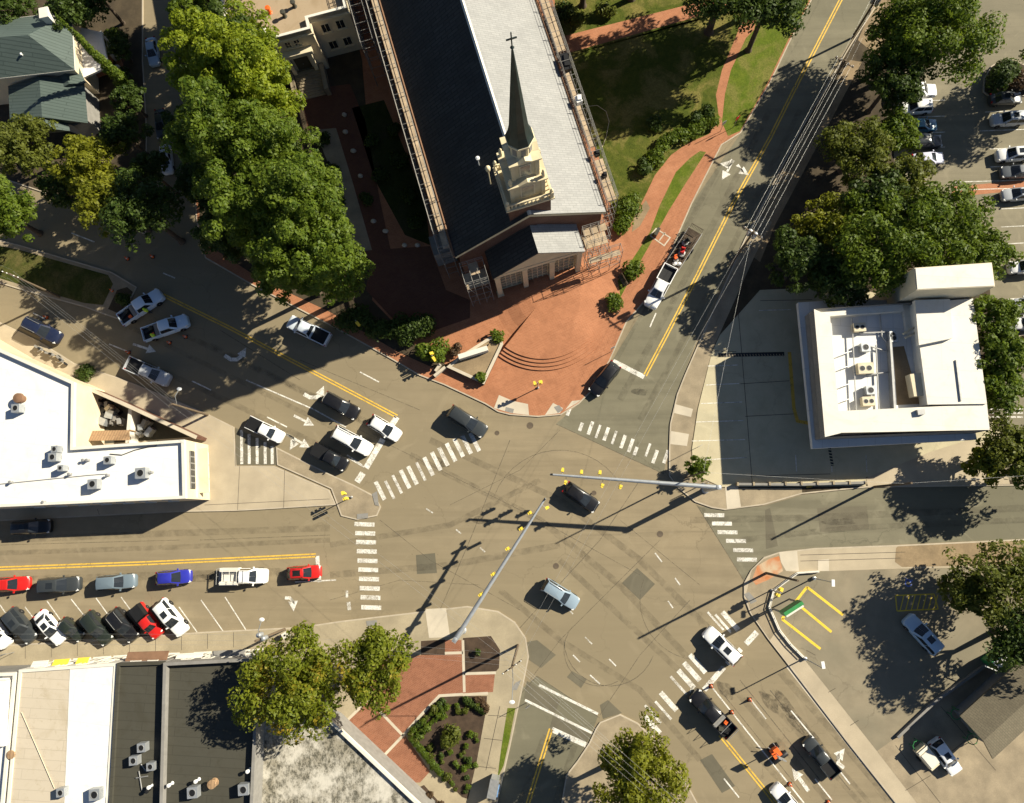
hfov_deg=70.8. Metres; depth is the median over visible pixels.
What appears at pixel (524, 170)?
belfry window
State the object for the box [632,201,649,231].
soil patch
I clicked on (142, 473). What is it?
air conditioner
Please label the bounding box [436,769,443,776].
shrub
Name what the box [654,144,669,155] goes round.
shrub
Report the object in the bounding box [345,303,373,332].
hedge
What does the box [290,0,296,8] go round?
roof vent
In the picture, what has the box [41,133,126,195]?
tree
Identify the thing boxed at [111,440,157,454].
roof hose
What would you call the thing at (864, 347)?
air conditioner
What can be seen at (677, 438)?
pavement
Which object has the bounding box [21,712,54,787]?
roof cable
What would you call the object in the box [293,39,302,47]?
window
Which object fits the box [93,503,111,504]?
window
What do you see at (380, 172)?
shrub
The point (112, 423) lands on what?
crate
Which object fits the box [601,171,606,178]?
building material
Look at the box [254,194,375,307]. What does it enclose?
tree
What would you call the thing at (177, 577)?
hatchback
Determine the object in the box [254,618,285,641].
utility pole
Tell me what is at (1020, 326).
hatchback
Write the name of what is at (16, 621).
suv
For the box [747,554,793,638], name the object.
pavement
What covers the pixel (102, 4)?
tree
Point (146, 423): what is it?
crate
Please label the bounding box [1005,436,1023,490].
tree
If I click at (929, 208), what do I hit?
tree
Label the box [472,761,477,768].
shrub
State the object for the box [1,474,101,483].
roof pipe
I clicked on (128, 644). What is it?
overhead wire
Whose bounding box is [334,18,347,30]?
window
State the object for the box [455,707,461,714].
shrub
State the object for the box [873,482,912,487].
utility pole
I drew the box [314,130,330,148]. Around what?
shrub
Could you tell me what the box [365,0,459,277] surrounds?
scaffolding
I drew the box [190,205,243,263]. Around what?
tree
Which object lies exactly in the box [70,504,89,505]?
window
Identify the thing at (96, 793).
air conditioner
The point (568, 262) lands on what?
window
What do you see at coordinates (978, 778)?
forecourt
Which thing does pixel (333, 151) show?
pavement
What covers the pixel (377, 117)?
lawn
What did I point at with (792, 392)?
road marking
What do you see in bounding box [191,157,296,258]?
tree
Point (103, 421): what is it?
crate
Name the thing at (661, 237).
paving border
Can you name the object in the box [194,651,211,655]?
window
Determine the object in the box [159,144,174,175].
sedan
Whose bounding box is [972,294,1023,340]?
tree
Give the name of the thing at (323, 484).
kerb
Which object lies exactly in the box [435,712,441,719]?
shrub
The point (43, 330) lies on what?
suv
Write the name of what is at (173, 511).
kerb
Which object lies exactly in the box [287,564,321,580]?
hatchback
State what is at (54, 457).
air conditioner
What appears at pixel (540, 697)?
road patch
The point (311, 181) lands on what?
tree
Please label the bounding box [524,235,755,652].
overhead wire
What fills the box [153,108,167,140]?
sedan
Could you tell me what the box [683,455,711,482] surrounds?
tree
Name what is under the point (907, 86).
tree
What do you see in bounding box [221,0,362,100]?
town building
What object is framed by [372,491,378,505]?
tactile paving
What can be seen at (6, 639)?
suv
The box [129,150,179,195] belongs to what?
tree
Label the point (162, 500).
window
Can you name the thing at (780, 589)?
signal post
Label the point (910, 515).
road
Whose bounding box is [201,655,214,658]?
window
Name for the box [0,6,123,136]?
house
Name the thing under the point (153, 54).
sedan
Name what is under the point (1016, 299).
hatchback
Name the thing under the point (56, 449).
air conditioner
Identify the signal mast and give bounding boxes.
[452,498,548,642]
[550,468,721,493]
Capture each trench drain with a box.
[718,352,783,356]
[828,448,834,465]
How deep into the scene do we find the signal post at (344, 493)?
87.39 m
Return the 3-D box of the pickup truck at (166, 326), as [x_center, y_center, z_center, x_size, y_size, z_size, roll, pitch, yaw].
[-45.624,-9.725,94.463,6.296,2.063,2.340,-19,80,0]
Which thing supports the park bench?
on the lawn at (683, 173)
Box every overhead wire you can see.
[110,644,147,644]
[172,406,509,661]
[179,404,513,656]
[510,231,749,661]
[515,666,671,802]
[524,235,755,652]
[704,240,750,466]
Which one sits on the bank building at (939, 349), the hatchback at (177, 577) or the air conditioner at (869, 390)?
the air conditioner at (869, 390)
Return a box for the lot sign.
[773,598,803,616]
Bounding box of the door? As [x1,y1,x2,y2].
[293,56,311,69]
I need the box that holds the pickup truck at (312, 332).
[286,315,332,346]
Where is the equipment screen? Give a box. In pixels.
[886,340,895,408]
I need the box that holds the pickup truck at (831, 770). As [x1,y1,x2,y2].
[801,735,841,780]
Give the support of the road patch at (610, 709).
on the road at (606, 616)
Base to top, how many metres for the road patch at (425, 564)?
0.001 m
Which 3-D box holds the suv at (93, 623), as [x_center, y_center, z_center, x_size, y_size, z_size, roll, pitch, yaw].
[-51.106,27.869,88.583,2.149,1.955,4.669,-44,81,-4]
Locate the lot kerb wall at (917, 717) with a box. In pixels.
[895,643,1022,737]
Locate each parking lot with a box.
[692,287,999,486]
[771,567,1023,750]
[893,0,1023,479]
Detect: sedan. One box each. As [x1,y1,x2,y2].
[0,575,31,592]
[32,609,67,645]
[145,36,161,67]
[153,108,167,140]
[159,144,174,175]
[901,613,944,656]
[903,116,936,132]
[911,149,943,165]
[987,89,1021,106]
[998,163,1023,179]
[999,186,1023,202]
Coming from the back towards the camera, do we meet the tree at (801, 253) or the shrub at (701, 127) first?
the shrub at (701, 127)
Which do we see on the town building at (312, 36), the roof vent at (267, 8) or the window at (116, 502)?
the roof vent at (267, 8)
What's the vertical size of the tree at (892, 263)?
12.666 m
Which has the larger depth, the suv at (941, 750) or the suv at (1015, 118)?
the suv at (1015, 118)
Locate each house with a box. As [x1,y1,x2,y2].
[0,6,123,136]
[954,649,1023,758]
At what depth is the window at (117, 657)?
87.69 m
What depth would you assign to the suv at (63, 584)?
89.19 m
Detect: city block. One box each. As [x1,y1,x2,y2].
[0,0,145,232]
[670,25,1022,496]
[745,546,1013,802]
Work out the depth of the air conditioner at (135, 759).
81.04 m
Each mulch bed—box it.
[421,640,444,654]
[463,636,499,671]
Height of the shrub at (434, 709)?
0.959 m
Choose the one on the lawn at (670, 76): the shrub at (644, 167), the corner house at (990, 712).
the shrub at (644, 167)
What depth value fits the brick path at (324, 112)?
98.14 m
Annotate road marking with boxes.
[0,0,841,802]
[0,100,1023,802]
[133,159,843,791]
[240,430,273,463]
[346,408,1022,736]
[781,586,938,649]
[788,352,812,487]
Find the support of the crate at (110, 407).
on the court floor
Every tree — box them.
[0,0,40,24]
[0,111,57,177]
[0,173,42,242]
[33,166,81,209]
[37,0,106,29]
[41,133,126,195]
[71,171,151,238]
[73,0,125,25]
[98,110,153,155]
[99,167,185,251]
[106,30,133,62]
[109,80,147,117]
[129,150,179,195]
[157,5,246,95]
[160,69,275,188]
[160,101,220,157]
[165,0,208,42]
[173,160,210,213]
[174,52,188,93]
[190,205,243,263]
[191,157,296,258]
[192,0,306,133]
[202,0,276,55]
[219,98,323,202]
[226,620,347,747]
[236,242,244,254]
[237,149,348,248]
[241,219,322,305]
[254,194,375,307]
[318,622,418,719]
[578,0,609,8]
[591,707,691,802]
[681,0,768,35]
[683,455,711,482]
[729,0,810,53]
[765,223,833,294]
[789,191,862,253]
[807,250,869,307]
[813,115,906,187]
[830,188,947,297]
[832,167,912,244]
[854,47,938,116]
[862,3,929,79]
[866,151,936,200]
[868,104,923,155]
[873,0,1008,87]
[873,180,998,269]
[936,554,991,616]
[942,539,1023,630]
[947,221,1023,281]
[960,446,1006,488]
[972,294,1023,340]
[975,414,1023,479]
[976,319,1023,375]
[982,602,1023,674]
[983,364,1023,417]
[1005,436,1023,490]
[1018,49,1023,63]
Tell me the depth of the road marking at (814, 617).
84.84 m
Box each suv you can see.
[0,618,13,649]
[1,606,38,643]
[10,518,53,535]
[20,316,63,343]
[36,575,82,593]
[79,609,114,645]
[95,573,137,590]
[105,606,140,642]
[152,597,189,636]
[321,391,360,419]
[330,425,373,455]
[446,405,487,437]
[540,578,579,609]
[702,625,742,666]
[769,781,797,802]
[903,98,933,115]
[910,132,942,150]
[919,81,936,98]
[927,736,961,775]
[989,110,1023,128]
[994,145,1023,163]
[1006,258,1023,275]
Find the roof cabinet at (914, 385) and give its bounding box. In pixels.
[905,373,923,397]
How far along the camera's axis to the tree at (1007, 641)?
76.57 m
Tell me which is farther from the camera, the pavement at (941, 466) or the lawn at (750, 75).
the lawn at (750, 75)
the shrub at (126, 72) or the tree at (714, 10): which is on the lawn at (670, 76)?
the tree at (714, 10)
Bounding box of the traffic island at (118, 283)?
[0,241,134,317]
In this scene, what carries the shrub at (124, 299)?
on the planting bed at (114, 306)
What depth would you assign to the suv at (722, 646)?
83.67 m
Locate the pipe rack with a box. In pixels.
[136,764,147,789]
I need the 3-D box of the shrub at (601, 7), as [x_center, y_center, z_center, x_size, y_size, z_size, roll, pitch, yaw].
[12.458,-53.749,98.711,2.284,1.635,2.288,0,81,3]
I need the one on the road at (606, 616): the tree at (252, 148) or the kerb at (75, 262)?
the kerb at (75, 262)
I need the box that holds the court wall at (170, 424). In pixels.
[92,388,206,440]
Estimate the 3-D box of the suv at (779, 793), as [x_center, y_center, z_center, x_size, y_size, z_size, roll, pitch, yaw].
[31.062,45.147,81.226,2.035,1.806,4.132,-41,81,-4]
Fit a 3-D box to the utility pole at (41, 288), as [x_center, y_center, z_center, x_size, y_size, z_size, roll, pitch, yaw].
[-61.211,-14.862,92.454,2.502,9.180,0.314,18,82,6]
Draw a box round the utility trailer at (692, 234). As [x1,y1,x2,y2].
[665,223,702,272]
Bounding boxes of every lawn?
[0,246,112,304]
[352,100,429,244]
[555,0,706,54]
[569,14,740,220]
[618,151,705,296]
[722,0,808,135]
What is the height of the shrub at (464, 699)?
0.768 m
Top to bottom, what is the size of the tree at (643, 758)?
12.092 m
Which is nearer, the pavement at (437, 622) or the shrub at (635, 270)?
the pavement at (437, 622)
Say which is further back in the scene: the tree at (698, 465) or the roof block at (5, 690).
the tree at (698, 465)
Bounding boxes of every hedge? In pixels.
[331,309,352,334]
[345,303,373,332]
[363,315,390,341]
[385,311,408,339]
[395,315,427,346]
[410,312,435,338]
[413,342,430,360]
[427,337,451,362]
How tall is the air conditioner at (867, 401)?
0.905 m
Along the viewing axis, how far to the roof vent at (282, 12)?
92.64 m
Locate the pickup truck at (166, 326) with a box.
[140,314,190,342]
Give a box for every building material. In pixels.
[560,52,571,72]
[574,94,582,104]
[593,149,599,157]
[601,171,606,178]
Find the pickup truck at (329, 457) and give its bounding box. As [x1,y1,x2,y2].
[309,442,349,470]
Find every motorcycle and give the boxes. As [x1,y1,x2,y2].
[34,345,46,351]
[56,355,67,365]
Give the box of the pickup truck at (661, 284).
[644,263,677,309]
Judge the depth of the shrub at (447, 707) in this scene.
85.14 m
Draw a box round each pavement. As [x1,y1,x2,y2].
[0,324,333,519]
[0,607,527,802]
[277,449,378,518]
[307,128,371,251]
[425,608,449,637]
[494,395,528,414]
[545,403,562,414]
[563,716,695,802]
[565,400,579,409]
[670,215,801,508]
[670,431,688,445]
[674,404,692,416]
[725,486,740,508]
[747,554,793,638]
[752,556,782,584]
[779,551,798,570]
[818,559,828,570]
[866,440,1009,485]
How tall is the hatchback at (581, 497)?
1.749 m
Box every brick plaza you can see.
[193,0,809,415]
[350,640,494,782]
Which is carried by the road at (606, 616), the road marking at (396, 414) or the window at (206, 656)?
the road marking at (396, 414)
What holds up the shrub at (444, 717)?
on the planting bed at (473, 720)
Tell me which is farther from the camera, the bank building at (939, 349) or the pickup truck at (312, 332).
the pickup truck at (312, 332)
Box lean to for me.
[88,429,138,440]
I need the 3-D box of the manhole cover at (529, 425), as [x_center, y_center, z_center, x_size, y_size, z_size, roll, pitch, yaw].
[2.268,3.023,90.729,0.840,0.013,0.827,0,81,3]
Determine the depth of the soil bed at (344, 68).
98.22 m
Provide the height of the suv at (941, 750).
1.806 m
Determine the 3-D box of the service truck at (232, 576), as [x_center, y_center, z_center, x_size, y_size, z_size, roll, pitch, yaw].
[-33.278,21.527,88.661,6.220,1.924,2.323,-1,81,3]
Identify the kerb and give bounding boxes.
[0,240,136,319]
[0,322,335,520]
[7,0,146,233]
[10,606,528,802]
[190,0,811,416]
[276,447,380,519]
[561,714,696,802]
[669,6,1022,509]
[744,539,1023,802]
[982,60,1023,96]
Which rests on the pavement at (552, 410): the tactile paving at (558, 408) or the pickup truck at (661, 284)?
the tactile paving at (558, 408)
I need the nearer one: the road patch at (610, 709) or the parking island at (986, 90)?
the road patch at (610, 709)
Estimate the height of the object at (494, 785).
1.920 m
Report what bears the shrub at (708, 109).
on the lawn at (670, 76)
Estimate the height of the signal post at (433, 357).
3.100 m
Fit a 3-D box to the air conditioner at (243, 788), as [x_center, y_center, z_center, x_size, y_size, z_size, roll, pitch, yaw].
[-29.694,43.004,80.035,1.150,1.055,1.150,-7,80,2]
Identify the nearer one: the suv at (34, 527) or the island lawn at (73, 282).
the suv at (34, 527)
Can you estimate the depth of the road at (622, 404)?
93.18 m
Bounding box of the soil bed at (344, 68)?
[196,0,447,369]
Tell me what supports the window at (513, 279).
in the church
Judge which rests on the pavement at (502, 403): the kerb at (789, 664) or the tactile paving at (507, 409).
the tactile paving at (507, 409)
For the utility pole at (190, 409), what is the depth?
87.34 m
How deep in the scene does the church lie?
84.10 m
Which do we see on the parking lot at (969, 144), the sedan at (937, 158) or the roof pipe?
the sedan at (937, 158)
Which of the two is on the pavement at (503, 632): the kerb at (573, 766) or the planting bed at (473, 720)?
the planting bed at (473, 720)
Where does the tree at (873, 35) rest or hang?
on the city block at (819, 177)
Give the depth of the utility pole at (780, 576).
80.21 m
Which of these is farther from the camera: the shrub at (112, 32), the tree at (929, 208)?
the shrub at (112, 32)
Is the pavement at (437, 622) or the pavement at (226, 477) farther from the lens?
the pavement at (226, 477)
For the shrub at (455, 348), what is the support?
on the brick plaza at (563, 388)
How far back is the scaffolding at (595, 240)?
87.75 m
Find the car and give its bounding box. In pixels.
[980,653,1006,670]
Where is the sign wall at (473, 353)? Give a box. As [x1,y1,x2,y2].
[458,346,488,360]
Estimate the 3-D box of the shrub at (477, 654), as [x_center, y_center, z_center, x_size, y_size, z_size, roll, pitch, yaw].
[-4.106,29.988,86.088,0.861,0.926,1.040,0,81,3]
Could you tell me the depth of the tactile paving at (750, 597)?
85.76 m
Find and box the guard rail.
[768,570,819,657]
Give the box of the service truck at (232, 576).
[216,567,268,585]
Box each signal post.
[341,491,352,500]
[429,351,435,361]
[533,380,542,388]
[770,587,783,596]
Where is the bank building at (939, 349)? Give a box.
[796,263,994,448]
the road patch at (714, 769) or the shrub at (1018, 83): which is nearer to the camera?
the road patch at (714, 769)
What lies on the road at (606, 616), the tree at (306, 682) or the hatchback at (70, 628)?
the hatchback at (70, 628)
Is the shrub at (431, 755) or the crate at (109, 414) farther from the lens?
the crate at (109, 414)
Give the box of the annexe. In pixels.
[429,234,456,265]
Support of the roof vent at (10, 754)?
on the shop building at (65, 707)
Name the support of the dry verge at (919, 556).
on the city block at (862, 745)
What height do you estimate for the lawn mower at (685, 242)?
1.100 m
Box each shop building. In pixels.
[0,665,30,802]
[7,655,126,802]
[109,651,179,802]
[160,648,277,802]
[262,700,435,802]
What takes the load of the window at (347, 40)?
in the town building at (312, 36)
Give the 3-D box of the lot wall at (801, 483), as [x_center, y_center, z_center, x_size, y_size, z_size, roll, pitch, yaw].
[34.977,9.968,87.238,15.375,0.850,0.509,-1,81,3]
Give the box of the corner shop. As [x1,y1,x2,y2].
[0,340,209,509]
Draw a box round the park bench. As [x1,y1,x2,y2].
[618,273,627,286]
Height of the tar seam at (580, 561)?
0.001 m
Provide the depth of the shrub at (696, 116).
95.05 m
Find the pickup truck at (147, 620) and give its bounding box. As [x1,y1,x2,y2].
[128,601,164,638]
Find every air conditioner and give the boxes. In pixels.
[11,404,24,413]
[48,453,61,461]
[51,445,62,452]
[56,786,68,797]
[57,465,68,471]
[87,479,101,489]
[89,786,103,800]
[103,456,115,464]
[129,754,141,765]
[135,467,149,478]
[137,741,149,752]
[146,760,157,770]
[187,784,200,798]
[238,781,250,795]
[851,323,865,332]
[855,362,873,374]
[858,343,870,352]
[860,396,875,406]
[863,386,875,395]
[887,331,895,336]
[887,334,897,342]
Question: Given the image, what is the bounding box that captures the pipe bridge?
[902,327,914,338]
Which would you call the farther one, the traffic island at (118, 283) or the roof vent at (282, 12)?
the traffic island at (118, 283)
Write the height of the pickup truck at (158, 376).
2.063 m
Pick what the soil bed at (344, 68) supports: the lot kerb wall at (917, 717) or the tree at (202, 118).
the tree at (202, 118)
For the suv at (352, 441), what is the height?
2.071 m
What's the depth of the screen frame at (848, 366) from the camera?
83.12 m
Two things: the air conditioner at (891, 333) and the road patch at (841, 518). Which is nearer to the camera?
the air conditioner at (891, 333)
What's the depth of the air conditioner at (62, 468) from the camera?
86.07 m
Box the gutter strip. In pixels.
[786,666,894,802]
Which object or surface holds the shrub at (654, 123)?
on the lawn at (670, 76)
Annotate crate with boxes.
[98,417,109,426]
[100,406,105,412]
[104,401,111,407]
[104,404,115,410]
[104,410,117,418]
[109,419,116,425]
[111,415,122,422]
[114,408,122,414]
[116,418,126,425]
[135,431,144,437]
[137,424,145,431]
[140,418,153,428]
[143,426,156,437]
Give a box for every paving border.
[347,640,495,754]
[650,228,670,245]
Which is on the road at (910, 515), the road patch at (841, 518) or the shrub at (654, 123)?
the road patch at (841, 518)
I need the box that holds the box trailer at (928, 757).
[913,742,941,770]
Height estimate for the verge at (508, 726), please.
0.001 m
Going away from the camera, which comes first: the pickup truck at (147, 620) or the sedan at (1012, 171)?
the pickup truck at (147, 620)
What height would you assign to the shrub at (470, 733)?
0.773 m
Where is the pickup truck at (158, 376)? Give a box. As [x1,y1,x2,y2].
[122,356,172,386]
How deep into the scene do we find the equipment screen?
82.74 m
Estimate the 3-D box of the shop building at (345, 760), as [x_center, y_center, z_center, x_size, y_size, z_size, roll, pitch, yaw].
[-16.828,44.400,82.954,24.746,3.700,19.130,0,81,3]
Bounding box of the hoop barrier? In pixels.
[962,731,977,744]
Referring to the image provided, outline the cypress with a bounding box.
[54,12,132,86]
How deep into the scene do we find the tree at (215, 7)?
90.20 m
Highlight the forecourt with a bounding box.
[877,667,1023,802]
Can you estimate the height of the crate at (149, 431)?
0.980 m
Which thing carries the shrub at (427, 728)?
on the planting bed at (473, 720)
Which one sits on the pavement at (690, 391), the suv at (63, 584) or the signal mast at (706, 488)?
the signal mast at (706, 488)
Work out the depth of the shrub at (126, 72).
100.79 m
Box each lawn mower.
[671,254,679,261]
[678,246,686,258]
[679,237,690,246]
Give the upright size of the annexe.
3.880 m
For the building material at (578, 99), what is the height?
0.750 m
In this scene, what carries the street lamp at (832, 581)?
on the parking lot at (886, 675)
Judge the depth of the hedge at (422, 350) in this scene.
90.96 m
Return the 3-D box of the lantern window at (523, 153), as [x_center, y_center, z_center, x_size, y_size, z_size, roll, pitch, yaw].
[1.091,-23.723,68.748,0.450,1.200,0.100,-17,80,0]
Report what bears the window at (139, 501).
in the corner shop
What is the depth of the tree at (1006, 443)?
81.11 m
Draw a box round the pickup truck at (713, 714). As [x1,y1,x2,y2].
[688,688,737,740]
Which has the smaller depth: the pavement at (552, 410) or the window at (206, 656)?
the window at (206, 656)
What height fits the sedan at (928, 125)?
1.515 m
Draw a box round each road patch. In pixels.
[416,553,436,573]
[524,681,559,712]
[527,640,554,667]
[550,716,589,741]
[567,671,586,687]
[600,700,620,718]
[623,568,654,599]
[700,754,734,792]
[765,508,777,548]
[817,506,868,531]
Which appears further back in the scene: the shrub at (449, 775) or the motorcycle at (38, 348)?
the motorcycle at (38, 348)
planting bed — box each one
[108,287,132,312]
[413,696,486,798]
[421,785,437,800]
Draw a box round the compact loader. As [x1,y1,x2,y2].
[767,742,787,764]
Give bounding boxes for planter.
[447,337,502,384]
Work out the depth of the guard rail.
85.26 m
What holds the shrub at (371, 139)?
on the lawn at (377, 117)
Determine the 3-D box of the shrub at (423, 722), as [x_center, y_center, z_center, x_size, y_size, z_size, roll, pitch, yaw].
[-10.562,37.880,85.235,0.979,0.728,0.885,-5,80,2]
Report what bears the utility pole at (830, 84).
on the city block at (819, 177)
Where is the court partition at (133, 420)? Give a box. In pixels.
[125,409,140,442]
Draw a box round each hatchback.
[57,616,85,641]
[155,568,192,585]
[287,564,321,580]
[367,414,402,441]
[562,481,599,512]
[588,360,620,396]
[1012,296,1023,309]
[1012,315,1023,330]
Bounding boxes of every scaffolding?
[348,0,388,85]
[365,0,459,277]
[459,256,493,306]
[538,0,618,229]
[581,219,610,266]
[586,243,622,275]
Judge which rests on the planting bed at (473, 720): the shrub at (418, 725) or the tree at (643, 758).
the shrub at (418, 725)
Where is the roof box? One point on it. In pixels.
(920, 411)
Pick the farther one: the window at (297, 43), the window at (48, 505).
the window at (297, 43)
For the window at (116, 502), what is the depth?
87.91 m
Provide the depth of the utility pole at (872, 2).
92.03 m
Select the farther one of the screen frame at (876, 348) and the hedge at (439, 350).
the hedge at (439, 350)
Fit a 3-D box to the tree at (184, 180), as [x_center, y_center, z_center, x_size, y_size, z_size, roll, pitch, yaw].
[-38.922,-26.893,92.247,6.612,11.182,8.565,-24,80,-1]
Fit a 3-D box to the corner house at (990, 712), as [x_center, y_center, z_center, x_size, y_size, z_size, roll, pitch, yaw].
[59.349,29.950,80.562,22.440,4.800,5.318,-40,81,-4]
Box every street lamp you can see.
[803,656,825,668]
[812,576,834,586]
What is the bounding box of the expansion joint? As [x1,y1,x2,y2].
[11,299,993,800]
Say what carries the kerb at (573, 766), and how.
on the road at (606, 616)
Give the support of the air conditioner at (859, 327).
on the bank building at (939, 349)
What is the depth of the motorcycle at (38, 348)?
95.08 m
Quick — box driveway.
[236,428,276,464]
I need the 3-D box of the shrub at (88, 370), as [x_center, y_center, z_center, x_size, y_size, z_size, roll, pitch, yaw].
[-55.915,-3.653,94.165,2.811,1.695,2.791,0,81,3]
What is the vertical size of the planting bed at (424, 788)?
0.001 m
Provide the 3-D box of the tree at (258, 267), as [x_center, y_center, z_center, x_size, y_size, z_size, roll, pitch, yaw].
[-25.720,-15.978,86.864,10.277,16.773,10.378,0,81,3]
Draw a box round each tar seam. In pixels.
[8,331,846,789]
[523,430,743,715]
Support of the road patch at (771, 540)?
on the road at (910, 515)
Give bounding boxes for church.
[378,0,607,297]
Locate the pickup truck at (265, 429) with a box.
[244,415,285,442]
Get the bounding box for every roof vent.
[6,750,15,758]
[13,393,26,402]
[207,778,218,788]
[265,5,272,14]
[280,9,286,18]
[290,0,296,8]
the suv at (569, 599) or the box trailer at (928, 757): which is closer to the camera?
the box trailer at (928, 757)
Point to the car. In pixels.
(983, 659)
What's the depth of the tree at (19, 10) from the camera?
97.02 m
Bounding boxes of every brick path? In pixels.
[303,84,394,269]
[551,4,725,55]
[952,180,1023,194]
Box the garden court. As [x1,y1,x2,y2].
[366,246,469,330]
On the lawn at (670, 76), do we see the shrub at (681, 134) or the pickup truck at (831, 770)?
the shrub at (681, 134)
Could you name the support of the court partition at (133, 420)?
on the pavement at (226, 477)
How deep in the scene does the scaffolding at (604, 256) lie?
89.36 m
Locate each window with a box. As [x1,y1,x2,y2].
[25,506,45,507]
[48,505,67,506]
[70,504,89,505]
[88,656,110,661]
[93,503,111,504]
[98,659,114,662]
[102,655,126,660]
[116,502,134,503]
[139,501,156,502]
[162,500,179,501]
[168,652,179,657]
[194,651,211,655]
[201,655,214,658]
[242,652,256,656]
[283,42,293,49]
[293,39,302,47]
[319,22,332,34]
[327,39,340,50]
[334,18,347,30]
[342,36,354,47]
[500,271,521,288]
[519,163,531,176]
[520,183,534,197]
[521,150,525,156]
[527,263,547,279]
[555,255,574,271]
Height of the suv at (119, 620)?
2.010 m
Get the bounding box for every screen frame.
[834,318,856,409]
[859,314,888,408]
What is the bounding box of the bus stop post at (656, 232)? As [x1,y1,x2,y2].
[653,227,660,237]
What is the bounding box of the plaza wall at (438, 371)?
[434,363,445,377]
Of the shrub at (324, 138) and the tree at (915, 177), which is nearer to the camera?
the tree at (915, 177)
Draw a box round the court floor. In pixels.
[104,398,188,443]
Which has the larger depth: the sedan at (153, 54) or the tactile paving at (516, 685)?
the sedan at (153, 54)
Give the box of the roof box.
[916,409,924,414]
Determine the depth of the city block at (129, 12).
101.86 m
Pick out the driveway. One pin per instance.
(253, 448)
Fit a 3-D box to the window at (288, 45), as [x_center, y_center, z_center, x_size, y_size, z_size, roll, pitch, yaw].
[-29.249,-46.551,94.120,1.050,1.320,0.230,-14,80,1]
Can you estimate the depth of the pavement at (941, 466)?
87.10 m
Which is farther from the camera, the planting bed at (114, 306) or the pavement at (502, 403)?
the planting bed at (114, 306)
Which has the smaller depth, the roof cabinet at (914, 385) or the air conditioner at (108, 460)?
the roof cabinet at (914, 385)
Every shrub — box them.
[74,363,95,381]
[103,26,120,46]
[115,292,131,306]
[119,66,134,79]
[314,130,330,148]
[324,161,341,176]
[338,196,345,205]
[358,191,373,206]
[364,132,379,147]
[371,165,389,181]
[409,726,417,733]
[414,721,421,727]
[414,730,423,739]
[419,718,426,725]
[423,723,430,732]
[426,744,434,751]
[426,790,433,799]
[428,753,435,758]
[430,705,437,713]
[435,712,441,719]
[436,701,441,709]
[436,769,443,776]
[439,712,446,720]
[440,723,461,749]
[443,703,450,711]
[445,772,451,780]
[448,342,461,356]
[449,780,454,787]
[452,759,457,766]
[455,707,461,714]
[460,764,466,772]
[462,696,468,704]
[462,706,468,714]
[463,775,469,780]
[466,730,473,738]
[466,756,471,763]
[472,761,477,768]
[473,696,481,702]
[475,371,486,382]
[475,648,480,656]
[479,701,487,707]
[483,705,489,714]
[490,328,504,343]
[553,0,574,23]
[565,7,585,28]
[595,2,610,16]
[604,6,617,17]
[605,291,623,312]
[612,214,633,235]
[613,190,642,216]
[622,260,645,280]
[636,157,652,175]
[643,148,664,167]
[646,113,661,131]
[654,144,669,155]
[655,135,669,145]
[663,129,678,144]
[673,127,689,144]
[684,121,699,140]
[690,109,703,124]
[696,118,709,133]
[701,103,715,116]
[704,114,721,128]
[984,57,1021,93]
[1008,68,1023,90]
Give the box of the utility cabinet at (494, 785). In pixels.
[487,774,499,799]
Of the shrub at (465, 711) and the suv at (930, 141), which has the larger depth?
the suv at (930, 141)
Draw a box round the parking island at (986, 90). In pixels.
[984,60,1023,94]
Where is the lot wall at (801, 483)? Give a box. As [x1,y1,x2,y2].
[735,481,866,485]
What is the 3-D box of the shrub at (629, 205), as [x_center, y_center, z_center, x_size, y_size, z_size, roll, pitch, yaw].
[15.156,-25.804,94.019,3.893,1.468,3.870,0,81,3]
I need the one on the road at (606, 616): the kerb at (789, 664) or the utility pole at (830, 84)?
the kerb at (789, 664)
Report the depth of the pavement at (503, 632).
87.16 m
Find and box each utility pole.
[2,271,60,297]
[171,387,208,415]
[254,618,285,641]
[502,644,521,703]
[685,471,705,478]
[728,226,761,267]
[765,572,798,581]
[813,56,853,110]
[851,0,880,38]
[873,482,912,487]
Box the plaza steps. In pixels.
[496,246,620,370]
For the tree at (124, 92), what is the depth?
95.92 m
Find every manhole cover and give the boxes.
[527,422,532,428]
[553,563,558,568]
[657,531,662,536]
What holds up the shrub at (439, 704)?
on the planting bed at (473, 720)
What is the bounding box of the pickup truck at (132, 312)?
[116,288,165,326]
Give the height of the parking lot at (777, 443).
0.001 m
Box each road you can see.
[0,0,984,802]
[498,676,597,802]
[557,0,873,473]
[697,486,1023,578]
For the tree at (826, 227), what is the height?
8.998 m
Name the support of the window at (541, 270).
in the church
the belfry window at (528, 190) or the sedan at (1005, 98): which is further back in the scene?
the sedan at (1005, 98)
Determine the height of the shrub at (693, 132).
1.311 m
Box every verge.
[498,708,514,774]
[754,60,860,261]
[858,0,890,54]
[895,540,1023,566]
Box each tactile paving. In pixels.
[357,513,367,518]
[366,620,376,625]
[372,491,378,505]
[505,407,513,412]
[513,680,520,689]
[554,405,562,412]
[744,592,756,603]
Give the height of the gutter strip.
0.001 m
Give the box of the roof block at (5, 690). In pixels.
[0,679,10,746]

